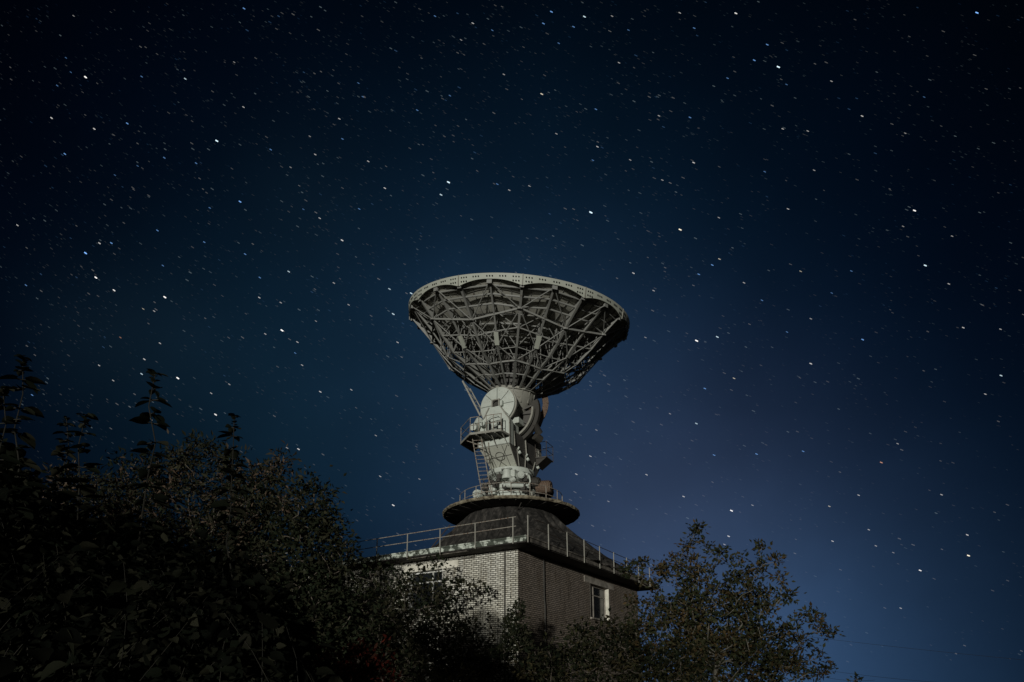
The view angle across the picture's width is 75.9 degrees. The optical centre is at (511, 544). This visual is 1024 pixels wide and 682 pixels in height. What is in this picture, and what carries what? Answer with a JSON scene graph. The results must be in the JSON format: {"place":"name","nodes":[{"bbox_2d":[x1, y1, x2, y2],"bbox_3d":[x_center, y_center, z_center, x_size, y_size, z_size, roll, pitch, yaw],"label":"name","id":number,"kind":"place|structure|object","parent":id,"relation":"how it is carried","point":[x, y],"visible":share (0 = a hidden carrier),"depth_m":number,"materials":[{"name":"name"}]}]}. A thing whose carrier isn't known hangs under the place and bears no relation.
{"place":"outdoors","nodes":[
{"label":"outdoors","id":0,"kind":"place"},
{"bbox_2d":[286,482,659,681],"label":"brick building","id":1,"kind":"structure","parent":0,"point":[544,562],"depth_m":30.31,"materials":[{"name":"grey brick"}]},
{"bbox_2d":[403,560,457,611],"bbox_3d":[-3.676,1.909,29.820,3.150,2.182,0.395,-8,-14,31],"label":"window","id":2,"kind":"structure","parent":1,"relation":"in","point":[454,563],"depth_m":30.06,"materials":[{"name":"white glass"}]},
{"bbox_2d":[408,273,629,497],"bbox_3d":[0.401,-8.058,37.108,12.717,12.838,12.573,0,-12,0],"label":"satellite dish","id":3,"kind":"object","parent":1,"relation":"on","point":[515,333],"visible":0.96,"depth_m":35.44,"materials":[{"name":"paint"}]},
{"bbox_2d":[584,575,613,622],"bbox_3d":[4.469,2.884,34.086,0.395,2.102,3.600,-8,-14,31],"label":"window","id":4,"kind":"structure","parent":1,"relation":"in","point":[599,597],"depth_m":34.47,"materials":[{"name":"glass"}]},
{"bbox_2d":[0,0,1023,681],"label":"sky","id":5,"kind":"structure","parent":0,"point":[805,218],"materials":[{"name":"blue"}]},
{"bbox_2d":[799,635,1020,659],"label":"overhead wire","id":6,"kind":"object","parent":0,"point":[920,649],"visible":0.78,"depth_m":54.96,"materials":[{"name":"black metal"}]},
{"label":"ground","id":7,"kind":"structure","parent":0,"visible":0},
{"bbox_2d":[0,386,27,571],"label":"tall shoot","id":8,"kind":"object","parent":7,"relation":"on","point":[4,391],"visible":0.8,"depth_m":5.97,"materials":[{"name":"green plant"}]},
{"bbox_2d":[0,354,45,521],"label":"tall shoot","id":9,"kind":"object","parent":7,"relation":"on","point":[25,437],"visible":0.68,"depth_m":6.43,"materials":[{"name":"green plant"}]},
{"bbox_2d":[47,416,77,539],"bbox_3d":[-4.679,0.846,6.548,0.463,4.556,0.250,-5,-13,21],"label":"tall shoot","id":10,"kind":"object","parent":7,"relation":"on","point":[59,453],"visible":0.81,"depth_m":6.97,"materials":[{"name":"green plant"}]},
{"bbox_2d":[51,413,107,607],"bbox_3d":[-4.186,0.829,6.171,0.528,4.429,0.416,0,-12,0],"label":"tall shoot","id":11,"kind":"object","parent":7,"relation":"on","point":[87,491],"visible":0.95,"depth_m":6.47,"materials":[{"name":"green plant"}]},
{"bbox_2d":[122,368,171,566],"bbox_3d":[-3.448,0.609,6.004,0.494,4.786,0.388,6,-14,-26],"label":"tall shoot","id":12,"kind":"object","parent":7,"relation":"on","point":[146,418],"visible":0.97,"depth_m":6.31,"materials":[{"name":"green plant"}]},
{"bbox_2d":[41,428,316,591],"bbox_3d":[-6.183,0.993,11.152,5.590,6.240,2.052,0,-12,0],"label":"sumac shrub","id":13,"kind":"object","parent":7,"relation":"on","point":[208,523],"visible":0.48,"depth_m":11.37,"materials":[{"name":"green plant"}]},
{"bbox_2d":[0,431,368,681],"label":"thicket","id":14,"kind":"object","parent":7,"relation":"on","point":[168,611],"visible":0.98,"depth_m":4.96,"materials":[{"name":"green plant"}]},
{"bbox_2d":[209,413,248,581],"bbox_3d":[-2.923,0.835,6.568,0.398,4.587,0.372,-6,-14,24],"label":"tall shoot","id":15,"kind":"object","parent":7,"relation":"on","point":[221,505],"visible":0.97,"depth_m":6.88,"materials":[{"name":"green plant"}]},
{"bbox_2d":[199,457,401,681],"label":"deciduous tree","id":16,"kind":"object","parent":7,"relation":"on","point":[317,587],"visible":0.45,"depth_m":26.20,"materials":[{"name":"green plant"}]},
{"bbox_2d":[309,631,405,681],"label":"red shrub","id":17,"kind":"object","parent":7,"relation":"on","point":[358,670],"visible":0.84,"depth_m":6.44,"materials":[{"name":"grey plant"}]},
{"bbox_2d":[342,552,512,681],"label":"tree","id":18,"kind":"object","parent":7,"relation":"on","point":[408,651],"visible":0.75,"depth_m":26.09,"materials":[{"name":"green plant"}]},
{"bbox_2d":[460,636,537,681],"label":"bush","id":19,"kind":"object","parent":7,"relation":"on","point":[496,657],"visible":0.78,"depth_m":22.18,"materials":[{"name":"green plant"}]},
{"bbox_2d":[494,594,536,679],"bbox_3d":[0.114,4.301,23.634,1.639,5.110,1.007,0,-12,0],"label":"sapling","id":20,"kind":"object","parent":7,"relation":"on","point":[515,631],"visible":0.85,"depth_m":23.77,"materials":[{"name":"green plant"}]},
{"bbox_2d":[506,607,721,681],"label":"bush","id":21,"kind":"object","parent":7,"relation":"on","point":[656,668],"visible":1,"depth_m":15.12,"materials":[{"name":"green plant"}]},
{"bbox_2d":[606,518,844,681],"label":"autumn tree","id":22,"kind":"object","parent":7,"relation":"on","point":[746,654],"visible":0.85,"depth_m":20.93,"materials":[{"name":"green plant"}]},
{"bbox_2d":[846,672,863,681],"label":"bush","id":23,"kind":"object","parent":7,"relation":"on","point":[855,676],"visible":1,"depth_m":21.51,"materials":[{"name":"green plant"}]}
]}

